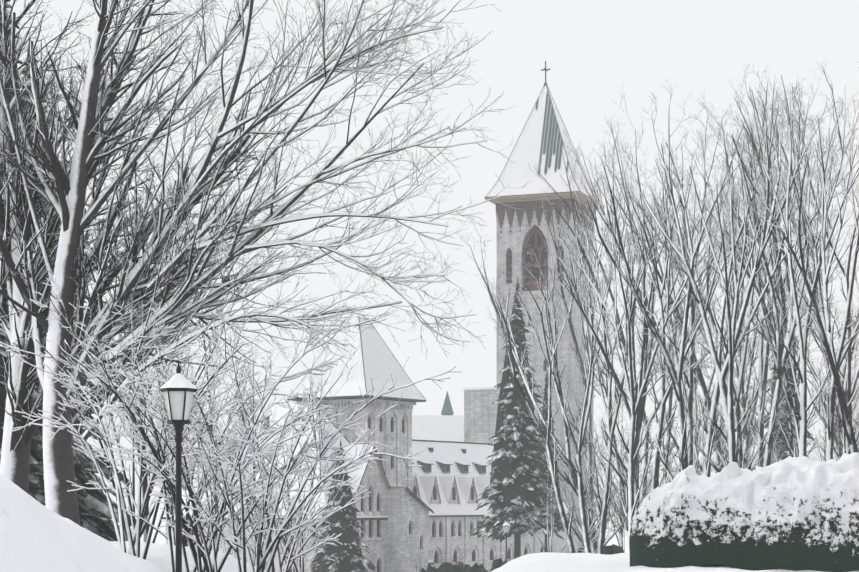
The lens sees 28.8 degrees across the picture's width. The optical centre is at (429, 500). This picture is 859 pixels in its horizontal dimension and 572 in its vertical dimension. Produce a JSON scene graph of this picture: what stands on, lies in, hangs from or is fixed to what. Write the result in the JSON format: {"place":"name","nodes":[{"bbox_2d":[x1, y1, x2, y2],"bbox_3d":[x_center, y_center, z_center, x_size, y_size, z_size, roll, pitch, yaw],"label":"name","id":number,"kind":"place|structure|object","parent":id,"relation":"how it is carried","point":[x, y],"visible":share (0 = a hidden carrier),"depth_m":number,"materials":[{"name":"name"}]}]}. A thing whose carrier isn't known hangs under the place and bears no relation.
{"place":"outdoors","nodes":[
{"label":"outdoors","id":0,"kind":"place"},
{"bbox_2d":[166,401,566,571],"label":"monastery walls","id":1,"kind":"structure","parent":0,"point":[396,550],"depth_m":160.80,"materials":[{"name":"grey stone"}]},
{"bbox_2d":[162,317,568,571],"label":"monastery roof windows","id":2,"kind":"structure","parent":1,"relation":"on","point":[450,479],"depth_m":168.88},
{"bbox_2d":[412,391,463,441],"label":"roof","id":3,"kind":"structure","parent":1,"relation":"on","point":[447,425],"depth_m":237.67,"materials":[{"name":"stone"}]},
{"bbox_2d":[0,473,858,571],"bbox_3d":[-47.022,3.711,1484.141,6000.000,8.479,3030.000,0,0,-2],"label":"ground snow","id":4,"kind":"structure","parent":0,"point":[36,535],"depth_m":16.01,"materials":[{"name":"white snow"}]},
{"bbox_2d":[0,299,86,527],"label":"conifer","id":5,"kind":"object","parent":4,"relation":"on","point":[36,488],"visible":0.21,"depth_m":42.85,"materials":[{"name":"green plant"}]},
{"bbox_2d":[0,0,136,540],"bbox_3d":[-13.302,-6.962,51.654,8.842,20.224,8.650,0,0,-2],"label":"conifer","id":6,"kind":"object","parent":4,"relation":"on","point":[94,505],"visible":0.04,"depth_m":51.55,"materials":[{"name":"green plant"}]},
{"bbox_2d":[159,360,197,571],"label":"lamp post","id":7,"kind":"object","parent":4,"relation":"on","point":[178,389],"visible":1,"depth_m":20.56,"materials":[{"name":"black metal"}]},
{"bbox_2d":[0,247,461,571],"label":"shrubs","id":8,"kind":"object","parent":4,"relation":"on","point":[156,468],"visible":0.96,"depth_m":24.15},
{"bbox_2d":[0,0,529,525],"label":"bare tree","id":9,"kind":"object","parent":4,"relation":"on","point":[30,256],"visible":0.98,"depth_m":35.39,"materials":[{"name":"grey plant"}]},
{"bbox_2d":[306,440,376,571],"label":"spruce","id":10,"kind":"object","parent":4,"relation":"on","point":[347,556],"visible":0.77,"depth_m":136.62,"materials":[{"name":"green plant"}]},
{"bbox_2d":[55,195,858,571],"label":"tree","id":11,"kind":"object","parent":4,"relation":"on","point":[247,533],"visible":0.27,"depth_m":74.89,"materials":[{"name":"grey plant"}]},
{"bbox_2d":[502,520,510,560],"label":"lamp post","id":12,"kind":"object","parent":4,"relation":"on","point":[506,526],"visible":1,"depth_m":135.07,"materials":[{"name":"black metal"}]},
{"bbox_2d":[469,277,563,558],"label":"tall spruce","id":13,"kind":"object","parent":4,"relation":"on","point":[515,454],"visible":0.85,"depth_m":150.61,"materials":[{"name":"green plant"}]},
{"bbox_2d":[421,544,624,571],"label":"bushes","id":14,"kind":"object","parent":4,"relation":"on","point":[499,562],"visible":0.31,"depth_m":119.84,"materials":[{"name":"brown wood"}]},
{"bbox_2d":[524,372,575,551],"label":"spruce","id":15,"kind":"object","parent":4,"relation":"on","point":[558,528],"visible":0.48,"depth_m":159.62,"materials":[{"name":"green plant"}]},
{"bbox_2d":[456,59,858,553],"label":"tree grove","id":16,"kind":"object","parent":4,"relation":"on","point":[787,365],"visible":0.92,"depth_m":69.02,"materials":[{"name":"grey plant"}]},
{"bbox_2d":[528,92,858,542],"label":"tree","id":17,"kind":"object","parent":4,"relation":"on","point":[747,431],"visible":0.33,"depth_m":135.70,"materials":[{"name":"grey plant"}]},
{"bbox_2d":[629,452,858,571],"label":"hedge","id":18,"kind":"object","parent":4,"relation":"on","point":[795,513],"visible":1,"depth_m":44.02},
{"bbox_2d":[764,286,814,463],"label":"conifer","id":19,"kind":"object","parent":4,"relation":"on","point":[786,452],"visible":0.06,"depth_m":119.66,"materials":[{"name":"green plant"}]},
{"bbox_2d":[6,0,858,504],"label":"sky","id":20,"kind":"structure","parent":0,"point":[589,48],"materials":[{"name":"white"}]},
{"bbox_2d":[464,205,592,552],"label":"bell tower walls","id":21,"kind":"structure","parent":0,"point":[480,414],"depth_m":211.08,"materials":[{"name":"grey stone"}]},
{"bbox_2d":[463,61,603,397],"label":"bell tower","id":22,"kind":"structure","parent":21,"relation":"on","point":[543,134],"depth_m":211.64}
]}

